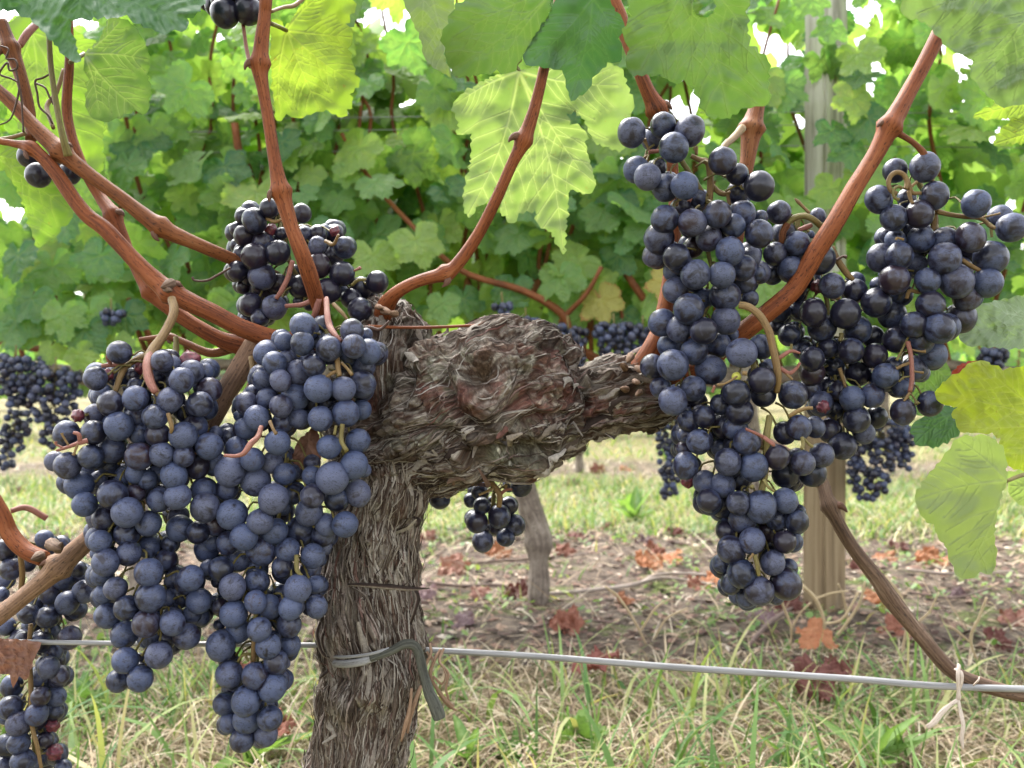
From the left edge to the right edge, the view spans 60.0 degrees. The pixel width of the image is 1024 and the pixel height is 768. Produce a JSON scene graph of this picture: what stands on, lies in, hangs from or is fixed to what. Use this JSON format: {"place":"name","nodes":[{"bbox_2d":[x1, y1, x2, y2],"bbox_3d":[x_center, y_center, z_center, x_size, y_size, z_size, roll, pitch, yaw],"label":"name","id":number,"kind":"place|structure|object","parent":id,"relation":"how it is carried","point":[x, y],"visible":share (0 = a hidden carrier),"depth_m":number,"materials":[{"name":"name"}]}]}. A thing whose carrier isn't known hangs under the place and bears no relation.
{"place":"outdoors","nodes":[
{"label":"outdoors","id":0,"kind":"place"},
{"bbox_2d":[0,392,1023,767],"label":"ground","id":1,"kind":"structure","parent":0,"point":[508,616],"depth_m":1.76,"materials":[{"name":"plant"}]},
{"bbox_2d":[0,291,76,378],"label":"grape vine","id":2,"kind":"object","parent":1,"relation":"on","point":[11,353],"visible":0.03,"depth_m":4.59,"materials":[{"name":"green plant"}]},
{"bbox_2d":[64,671,105,718],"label":"green weed","id":3,"kind":"object","parent":1,"relation":"on","point":[85,693],"visible":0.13,"depth_m":1.23,"materials":[{"name":"green plant"}]},
{"bbox_2d":[83,294,228,445],"bbox_3d":[-1.726,-0.164,4.548,1.203,1.312,0.476,0,0,0],"label":"grape vine","id":4,"kind":"object","parent":1,"relation":"on","point":[100,360],"depth_m":4.45,"materials":[{"name":"green plant"}]},
{"bbox_2d":[0,0,406,594],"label":"grape vine","id":5,"kind":"object","parent":1,"relation":"on","point":[48,315],"visible":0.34,"depth_m":1.70,"materials":[{"name":"green plant"}]},
{"bbox_2d":[0,407,32,470],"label":"grape bunch","id":6,"kind":"object","parent":5,"relation":"hanging from","point":[10,439],"visible":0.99,"depth_m":1.75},
{"bbox_2d":[0,345,45,408],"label":"grape bunch","id":7,"kind":"object","parent":5,"relation":"hanging from","point":[10,366],"visible":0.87,"depth_m":1.58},
{"bbox_2d":[23,357,83,449],"bbox_3d":[-0.821,0.035,1.600,0.101,0.168,0.085,0,0,0],"label":"grape bunch","id":8,"kind":"object","parent":5,"relation":"hanging from","point":[62,377],"visible":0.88,"depth_m":1.58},
{"bbox_2d":[99,298,126,326],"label":"grape bunch","id":9,"kind":"object","parent":5,"relation":"attached to","point":[106,314],"visible":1,"depth_m":1.61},
{"bbox_2d":[194,647,249,689],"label":"green weed","id":10,"kind":"object","parent":1,"relation":"on","point":[212,665],"visible":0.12,"depth_m":1.34,"materials":[{"name":"green plant"}]},
{"bbox_2d":[213,709,311,767],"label":"green weed","id":11,"kind":"object","parent":1,"relation":"on","point":[283,740],"visible":0.34,"depth_m":1.04,"materials":[{"name":"green plant"}]},
{"bbox_2d":[277,707,296,735],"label":"fallen leaf","id":12,"kind":"object","parent":1,"relation":"on","point":[285,724],"visible":0.36,"depth_m":1.07,"materials":[{"name":"plant"}]},
{"bbox_2d":[73,0,618,461],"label":"grape vine","id":13,"kind":"object","parent":1,"relation":"on","point":[193,210],"visible":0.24,"depth_m":1.74,"materials":[{"name":"green plant"}]},
{"bbox_2d":[420,528,435,541],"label":"fallen leaf","id":14,"kind":"object","parent":1,"relation":"on","point":[429,536],"visible":0.54,"depth_m":2.61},
{"bbox_2d":[419,583,437,600],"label":"fallen leaf","id":15,"kind":"object","parent":1,"relation":"on","point":[428,594],"visible":0.4,"depth_m":1.89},
{"bbox_2d":[437,552,470,576],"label":"fallen leaf","id":16,"kind":"object","parent":1,"relation":"on","point":[453,559],"visible":0.87,"depth_m":2.19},
{"bbox_2d":[445,611,474,629],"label":"fallen leaf","id":17,"kind":"object","parent":1,"relation":"on","point":[463,618],"visible":0.88,"depth_m":1.66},
{"bbox_2d":[435,714,504,760],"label":"green weed","id":18,"kind":"object","parent":1,"relation":"on","point":[461,731],"visible":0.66,"depth_m":1.07,"materials":[{"name":"green plant"}]},
{"bbox_2d":[426,581,514,587],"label":"twig","id":19,"kind":"object","parent":1,"relation":"on","point":[462,585],"visible":0.73,"depth_m":1.98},
{"bbox_2d":[468,586,490,599],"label":"fallen leaf","id":20,"kind":"object","parent":1,"relation":"on","point":[481,590],"visible":0.73,"depth_m":1.89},
{"bbox_2d":[485,540,512,559],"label":"fallen leaf","id":21,"kind":"object","parent":1,"relation":"on","point":[496,548],"visible":0.69,"depth_m":2.36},
{"bbox_2d":[0,414,999,462],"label":"grass","id":22,"kind":"structure","parent":1,"relation":"on","point":[324,459],"depth_m":6.23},
{"bbox_2d":[0,0,1023,767],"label":"grape vine","id":23,"kind":"object","parent":1,"relation":"on","point":[508,400],"visible":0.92,"depth_m":0.55,"materials":[{"name":"brown plant"}]},
{"bbox_2d":[0,530,93,767],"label":"grape bunch","id":24,"kind":"object","parent":23,"relation":"hanging from","point":[42,715],"visible":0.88,"depth_m":0.58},
{"bbox_2d":[16,149,80,187],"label":"grape bunch","id":25,"kind":"object","parent":23,"relation":"attached to","point":[36,175],"visible":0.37,"depth_m":0.57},
{"bbox_2d":[44,296,223,692],"bbox_3d":[-0.222,0.061,0.523,0.097,0.229,0.107,0,0,-20],"label":"grape bunch","id":26,"kind":"object","parent":23,"relation":"hanging from","point":[114,473],"visible":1,"depth_m":0.49,"materials":[{"name":"food"}]},
{"bbox_2d":[201,0,258,29],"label":"grape bunch","id":27,"kind":"object","parent":23,"relation":"attached to","point":[226,14],"visible":0.86,"depth_m":0.55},
{"bbox_2d":[194,296,387,752],"bbox_3d":[-0.138,0.086,0.522,0.127,0.276,0.103,0,0,0],"label":"grape bunch","id":28,"kind":"object","parent":23,"relation":"hanging from","point":[292,388],"visible":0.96,"depth_m":0.50,"materials":[{"name":"food"}]},
{"bbox_2d":[292,428,320,468],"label":"dead leaf","id":29,"kind":"object","parent":28,"relation":"attached to","point":[309,439],"visible":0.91,"depth_m":0.53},
{"bbox_2d":[223,198,388,326],"bbox_3d":[-0.144,-0.084,0.596,0.126,0.094,0.108,0,0,0],"label":"grape bunch","id":30,"kind":"object","parent":23,"relation":"attached to","point":[257,244],"visible":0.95,"depth_m":0.57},
{"bbox_2d":[332,639,444,720],"bbox_3d":[-0.087,0.181,0.554,0.096,0.048,0.024,0,0,27],"label":"vine tie","id":31,"kind":"object","parent":23,"relation":"attached to","point":[435,706],"visible":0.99,"depth_m":0.54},
{"bbox_2d":[429,497,449,509],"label":"grape bunch","id":32,"kind":"object","parent":23,"relation":"hanging from","point":[438,503],"visible":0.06,"depth_m":0.61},
{"bbox_2d":[463,481,532,552],"bbox_3d":[-0.016,0.082,0.616,0.044,0.066,0.074,0,0,-20],"label":"grape bunch","id":33,"kind":"object","parent":23,"relation":"hanging from","point":[504,524],"visible":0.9,"depth_m":0.60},
{"bbox_2d":[19,639,1023,692],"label":"wire","id":34,"kind":"object","parent":23,"relation":"attached to","point":[765,673],"visible":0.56,"depth_m":0.56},
{"bbox_2d":[0,639,40,686],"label":"dead leaf","id":35,"kind":"object","parent":34,"relation":"on","point":[17,657],"visible":1,"depth_m":0.56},
{"bbox_2d":[400,643,456,741],"bbox_3d":[-0.053,0.195,0.562,0.036,0.056,0.017,0,0,-12],"label":"twine tie","id":36,"kind":"object","parent":34,"relation":"hanging from","point":[412,707],"visible":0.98,"depth_m":0.56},
{"bbox_2d":[617,112,774,415],"bbox_3d":[0.114,-0.075,0.543,0.106,0.187,0.083,0,0,0],"label":"grape bunch","id":37,"kind":"object","parent":23,"relation":"hanging from","point":[702,220],"visible":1,"depth_m":0.52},
{"bbox_2d":[671,301,834,610],"bbox_3d":[0.144,0.047,0.530,0.103,0.189,0.096,0,0,0],"label":"grape bunch","id":38,"kind":"object","parent":23,"relation":"hanging from","point":[769,527],"visible":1,"depth_m":0.50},
{"bbox_2d":[763,198,906,459],"bbox_3d":[0.204,-0.034,0.582,0.096,0.165,0.087,0,0,0],"label":"grape bunch","id":39,"kind":"object","parent":23,"relation":"hanging from","point":[825,356],"visible":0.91,"depth_m":0.55,"materials":[{"name":"plant"}]},
{"bbox_2d":[864,151,1023,425],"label":"grape bunch","id":40,"kind":"object","parent":23,"relation":"hanging from","point":[908,237],"visible":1,"depth_m":0.54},
{"bbox_2d":[926,663,979,748],"bbox_3d":[0.270,0.197,0.544,0.036,0.051,0.010,0,0,0],"label":"twine tie","id":41,"kind":"object","parent":23,"relation":"attached to","point":[935,720],"visible":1,"depth_m":0.54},
{"bbox_2d":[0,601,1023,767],"bbox_3d":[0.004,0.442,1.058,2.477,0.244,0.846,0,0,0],"label":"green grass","id":42,"kind":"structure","parent":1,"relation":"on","point":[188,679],"depth_m":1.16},
{"bbox_2d":[0,616,1023,767],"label":"dry grass","id":43,"kind":"structure","parent":1,"relation":"on","point":[565,745],"depth_m":1.17,"materials":[{"name":"plant"}]},
{"bbox_2d":[0,465,1023,543],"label":"alley grass","id":44,"kind":"structure","parent":1,"relation":"on","point":[588,516],"depth_m":3.10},
{"bbox_2d":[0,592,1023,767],"bbox_3d":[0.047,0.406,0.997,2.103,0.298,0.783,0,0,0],"label":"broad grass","id":45,"kind":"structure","parent":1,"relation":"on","point":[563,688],"depth_m":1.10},
{"bbox_2d":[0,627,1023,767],"bbox_3d":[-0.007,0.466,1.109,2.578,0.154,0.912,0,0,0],"label":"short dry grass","id":46,"kind":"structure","parent":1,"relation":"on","point":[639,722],"depth_m":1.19,"materials":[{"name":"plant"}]},
{"bbox_2d":[0,456,1023,551],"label":"alley straw","id":47,"kind":"object","parent":1,"relation":"on","point":[851,530],"visible":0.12,"depth_m":3.21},
{"bbox_2d":[0,293,1023,399],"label":"distant vine rows","id":48,"kind":"object","parent":1,"relation":"on","point":[790,359],"visible":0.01,"depth_m":7.94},
{"bbox_2d":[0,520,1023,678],"bbox_3d":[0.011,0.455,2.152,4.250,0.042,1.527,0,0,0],"label":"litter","id":49,"kind":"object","parent":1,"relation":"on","point":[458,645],"visible":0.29,"depth_m":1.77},
{"bbox_2d":[470,555,554,564],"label":"twig","id":50,"kind":"object","parent":1,"relation":"on","point":[507,560],"visible":0.71,"depth_m":2.26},
{"bbox_2d":[492,721,539,762],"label":"green weed","id":51,"kind":"object","parent":1,"relation":"on","point":[515,735],"visible":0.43,"depth_m":1.10,"materials":[{"name":"green plant"}]},
{"bbox_2d":[504,577,527,600],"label":"fallen leaf","id":52,"kind":"object","parent":1,"relation":"on","point":[521,584],"visible":0.81,"depth_m":1.91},
{"bbox_2d":[14,513,1023,690],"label":"sparse straw","id":53,"kind":"object","parent":1,"relation":"on","point":[963,624],"visible":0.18,"depth_m":1.79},
{"bbox_2d":[15,516,1023,688],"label":"seedlings","id":54,"kind":"object","parent":1,"relation":"on","point":[710,591],"visible":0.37,"depth_m":1.82,"materials":[{"name":"green plant"}]},
{"bbox_2d":[17,518,1023,633],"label":"soil seedling blades","id":55,"kind":"object","parent":1,"relation":"on","point":[442,631],"visible":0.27,"depth_m":1.96,"materials":[{"name":"green plant"}]},
{"bbox_2d":[230,0,824,604],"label":"grape vine","id":56,"kind":"object","parent":1,"relation":"on","point":[622,216],"visible":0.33,"depth_m":1.71,"materials":[{"name":"green plant"}]},
{"bbox_2d":[491,292,512,314],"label":"grape bunch","id":57,"kind":"object","parent":56,"relation":"hanging from","point":[501,307],"visible":0.95,"depth_m":1.59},
{"bbox_2d":[553,315,589,366],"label":"grape bunch","id":58,"kind":"object","parent":56,"relation":"hanging from","point":[578,333],"visible":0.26,"depth_m":1.59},
{"bbox_2d":[591,313,638,356],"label":"grape bunch","id":59,"kind":"object","parent":56,"relation":"hanging from","point":[614,336],"visible":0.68,"depth_m":1.59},
{"bbox_2d":[626,315,649,353],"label":"grape bunch","id":60,"kind":"object","parent":56,"relation":"hanging from","point":[641,336],"visible":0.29,"depth_m":1.61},
{"bbox_2d":[655,419,680,499],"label":"grape bunch","id":61,"kind":"object","parent":56,"relation":"hanging from","point":[666,474],"visible":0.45,"depth_m":1.77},
{"bbox_2d":[555,542,576,556],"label":"fallen leaf","id":62,"kind":"object","parent":1,"relation":"on","point":[566,549],"visible":0.93,"depth_m":2.34,"materials":[{"name":"plant"}]},
{"bbox_2d":[548,604,584,636],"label":"fallen leaf","id":63,"kind":"object","parent":1,"relation":"on","point":[570,620],"visible":0.98,"depth_m":1.61,"materials":[{"name":"plant"}]},
{"bbox_2d":[533,618,618,627],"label":"twig","id":64,"kind":"object","parent":1,"relation":"on","point":[584,619],"visible":0.64,"depth_m":1.65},
{"bbox_2d":[546,706,616,753],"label":"green weed","id":65,"kind":"object","parent":1,"relation":"on","point":[584,730],"visible":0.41,"depth_m":1.12,"materials":[{"name":"green plant"}]},
{"bbox_2d":[575,350,612,472],"bbox_3d":[0.346,-0.169,4.550,1.240,1.321,0.472,0,0,0],"label":"grape vine","id":66,"kind":"object","parent":1,"relation":"on","point":[579,465],"depth_m":4.53,"materials":[{"name":"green plant"}]},
{"bbox_2d":[571,644,618,673],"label":"fallen leaf","id":67,"kind":"object","parent":1,"relation":"on","point":[597,653],"visible":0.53,"depth_m":1.29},
{"bbox_2d":[589,462,605,473],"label":"fallen leaf","id":68,"kind":"object","parent":1,"relation":"on","point":[595,467],"visible":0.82,"depth_m":4.51,"materials":[{"name":"plant"}]},
{"bbox_2d":[613,590,634,605],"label":"fallen leaf","id":69,"kind":"object","parent":1,"relation":"on","point":[626,600],"visible":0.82,"depth_m":1.82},
{"bbox_2d":[549,576,714,596],"bbox_3d":[0.262,0.455,2.002,0.410,0.018,0.076,0,0,-19],"label":"twig","id":70,"kind":"object","parent":1,"relation":"on","point":[601,589],"visible":0.88,"depth_m":1.99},
{"bbox_2d":[610,486,656,523],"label":"green weed","id":71,"kind":"object","parent":1,"relation":"on","point":[636,500],"visible":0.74,"depth_m":2.89,"materials":[{"name":"green plant"}]},
{"bbox_2d":[605,586,687,644],"bbox_3d":[0.224,0.400,1.520,0.146,0.123,0.053,0,0,-8],"label":"dry weed","id":72,"kind":"object","parent":1,"relation":"on","point":[631,615],"visible":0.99,"depth_m":1.52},
{"bbox_2d":[635,549,663,570],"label":"fallen leaf","id":73,"kind":"object","parent":1,"relation":"on","point":[644,560],"visible":0.95,"depth_m":2.23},
{"bbox_2d":[643,539,665,555],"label":"fallen leaf","id":74,"kind":"object","parent":1,"relation":"on","point":[653,549],"visible":0.7,"depth_m":2.37,"materials":[{"name":"plant"}]},
{"bbox_2d":[656,548,682,564],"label":"fallen leaf","id":75,"kind":"object","parent":1,"relation":"on","point":[669,557],"visible":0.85,"depth_m":2.31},
{"bbox_2d":[634,572,706,587],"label":"twig","id":76,"kind":"object","parent":1,"relation":"on","point":[675,573],"visible":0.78,"depth_m":2.12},
{"bbox_2d":[687,574,706,590],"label":"fallen leaf","id":77,"kind":"object","parent":1,"relation":"on","point":[695,581],"visible":0.86,"depth_m":2.02,"materials":[{"name":"plant"}]},
{"bbox_2d":[699,571,718,587],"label":"fallen leaf","id":78,"kind":"object","parent":1,"relation":"on","point":[710,576],"visible":0.55,"depth_m":2.08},
{"bbox_2d":[747,609,775,625],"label":"fallen leaf","id":79,"kind":"object","parent":1,"relation":"on","point":[768,615],"visible":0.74,"depth_m":1.66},
{"bbox_2d":[723,356,800,453],"bbox_3d":[1.261,-0.165,4.555,1.217,1.312,0.485,0,0,0],"label":"grape vine","id":80,"kind":"object","parent":1,"relation":"on","point":[756,424],"depth_m":4.53,"materials":[{"name":"green plant"}]},
{"bbox_2d":[506,0,1023,577],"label":"grape vine","id":81,"kind":"object","parent":1,"relation":"on","point":[862,110],"visible":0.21,"depth_m":1.71,"materials":[{"name":"green plant"}]},
{"bbox_2d":[845,450,862,492],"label":"grape bunch","id":82,"kind":"object","parent":81,"relation":"hanging from","point":[852,472],"visible":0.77,"depth_m":1.73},
{"bbox_2d":[853,418,908,501],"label":"grape bunch","id":83,"kind":"object","parent":81,"relation":"hanging from","point":[889,443],"visible":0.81,"depth_m":1.71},
{"bbox_2d":[894,424,915,471],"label":"grape bunch","id":84,"kind":"object","parent":81,"relation":"hanging from","point":[907,454],"visible":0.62,"depth_m":1.72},
{"bbox_2d":[976,347,1009,368],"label":"grape bunch","id":85,"kind":"object","parent":81,"relation":"attached to","point":[1000,356],"visible":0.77,"depth_m":1.59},
{"bbox_2d":[747,606,792,646],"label":"twig","id":86,"kind":"object","parent":1,"relation":"on","point":[758,634],"visible":0.88,"depth_m":1.59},
{"bbox_2d":[774,596,810,614],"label":"fallen leaf","id":87,"kind":"object","parent":1,"relation":"on","point":[796,604],"visible":0.48,"depth_m":1.78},
{"bbox_2d":[781,602,810,645],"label":"dry weed","id":88,"kind":"object","parent":1,"relation":"on","point":[789,621],"visible":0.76,"depth_m":1.49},
{"bbox_2d":[760,735,842,766],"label":"green weed","id":89,"kind":"object","parent":1,"relation":"on","point":[815,752],"visible":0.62,"depth_m":1.04,"materials":[{"name":"green plant"}]},
{"bbox_2d":[795,616,839,649],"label":"fallen leaf","id":90,"kind":"object","parent":1,"relation":"on","point":[812,632],"visible":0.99,"depth_m":1.46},
{"bbox_2d":[790,652,852,701],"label":"fallen leaf","id":91,"kind":"object","parent":1,"relation":"on","point":[805,660],"visible":0.69,"depth_m":1.28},
{"bbox_2d":[803,0,846,611],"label":"wooden post","id":92,"kind":"object","parent":1,"relation":"on","point":[823,560],"visible":0.32,"depth_m":1.78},
{"bbox_2d":[0,112,958,119],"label":"wire","id":93,"kind":"object","parent":92,"relation":"attached to","point":[422,116],"visible":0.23,"depth_m":1.84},
{"bbox_2d":[2,125,1002,132],"bbox_3d":[0.000,-0.525,1.847,4.800,0.022,0.028,0,0,0],"label":"wire","id":94,"kind":"object","parent":92,"relation":"attached to","point":[580,126],"visible":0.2,"depth_m":1.84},
{"bbox_2d":[157,145,1023,152],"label":"wire","id":95,"kind":"object","parent":92,"relation":"attached to","point":[778,145],"visible":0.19,"depth_m":1.84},
{"bbox_2d":[802,584,859,646],"bbox_3d":[0.532,0.398,1.520,0.107,0.125,0.054,0,0,-12],"label":"dry weed","id":96,"kind":"object","parent":1,"relation":"on","point":[812,595],"visible":0.9,"depth_m":1.51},
{"bbox_2d":[833,581,865,640],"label":"dry weed","id":97,"kind":"object","parent":1,"relation":"on","point":[843,627],"visible":0.94,"depth_m":1.55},
{"bbox_2d":[815,714,924,766],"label":"green weed","id":98,"kind":"object","parent":1,"relation":"on","point":[887,736],"visible":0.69,"depth_m":1.04,"materials":[{"name":"green plant"}]},
{"bbox_2d":[864,588,884,608],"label":"fallen leaf","id":99,"kind":"object","parent":1,"relation":"on","point":[872,597],"visible":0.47,"depth_m":1.83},
{"bbox_2d":[872,550,898,561],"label":"fallen leaf","id":100,"kind":"object","parent":1,"relation":"on","point":[889,559],"visible":0.69,"depth_m":2.33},
{"bbox_2d":[864,715,919,744],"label":"green weed","id":101,"kind":"object","parent":1,"relation":"on","point":[913,735],"visible":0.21,"depth_m":1.08,"materials":[{"name":"green plant"}]},
{"bbox_2d":[876,612,911,637],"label":"fallen leaf","id":102,"kind":"object","parent":1,"relation":"on","point":[891,621],"visible":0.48,"depth_m":1.61,"materials":[{"name":"plant"}]},
{"bbox_2d":[778,346,1018,474],"bbox_3d":[1.930,-0.160,4.543,1.225,1.302,0.481,0,0,0],"label":"grape vine","id":103,"kind":"object","parent":1,"relation":"on","point":[1013,355],"depth_m":4.52,"materials":[{"name":"green plant"}]},
{"bbox_2d":[888,539,908,550],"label":"fallen leaf","id":104,"kind":"object","parent":1,"relation":"on","point":[903,545],"visible":0.99,"depth_m":2.47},
{"bbox_2d":[779,0,1023,371],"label":"grape vine","id":105,"kind":"object","parent":1,"relation":"on","point":[894,33],"visible":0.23,"depth_m":1.78,"materials":[{"name":"green plant"}]},
{"bbox_2d":[885,575,938,654],"bbox_3d":[0.649,0.386,1.474,0.101,0.150,0.051,0,0,-12],"label":"dry weed","id":106,"kind":"object","parent":1,"relation":"on","point":[921,619],"visible":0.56,"depth_m":1.48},
{"bbox_2d":[914,545,950,565],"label":"fallen leaf","id":107,"kind":"object","parent":1,"relation":"on","point":[932,552],"visible":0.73,"depth_m":2.25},
{"bbox_2d":[912,587,992,598],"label":"twig","id":108,"kind":"object","parent":1,"relation":"on","point":[962,596],"visible":0.95,"depth_m":1.89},
{"bbox_2d":[944,586,965,600],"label":"fallen leaf","id":109,"kind":"object","parent":1,"relation":"on","point":[959,591],"visible":0.69,"depth_m":1.91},
{"bbox_2d":[906,568,1013,574],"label":"twig","id":110,"kind":"object","parent":1,"relation":"on","point":[949,573],"visible":0.76,"depth_m":2.07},
{"bbox_2d":[943,597,987,669],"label":"dry weed","id":111,"kind":"object","parent":1,"relation":"on","point":[973,629],"visible":0.93,"depth_m":1.39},
{"bbox_2d":[947,243,1023,366],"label":"grape vine","id":112,"kind":"object","parent":1,"relation":"on","point":[956,355],"visible":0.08,"depth_m":4.55,"materials":[{"name":"green plant"}]},
{"bbox_2d":[982,626,1014,652],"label":"fallen leaf","id":113,"kind":"object","parent":1,"relation":"on","point":[1000,638],"visible":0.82,"depth_m":1.55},
{"bbox_2d":[996,608,1023,626],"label":"fallen leaf","id":114,"kind":"object","parent":1,"relation":"on","point":[1010,615],"visible":0.85,"depth_m":1.71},
{"bbox_2d":[0,0,1023,294],"label":"sky","id":115,"kind":"structure","parent":0,"point":[775,45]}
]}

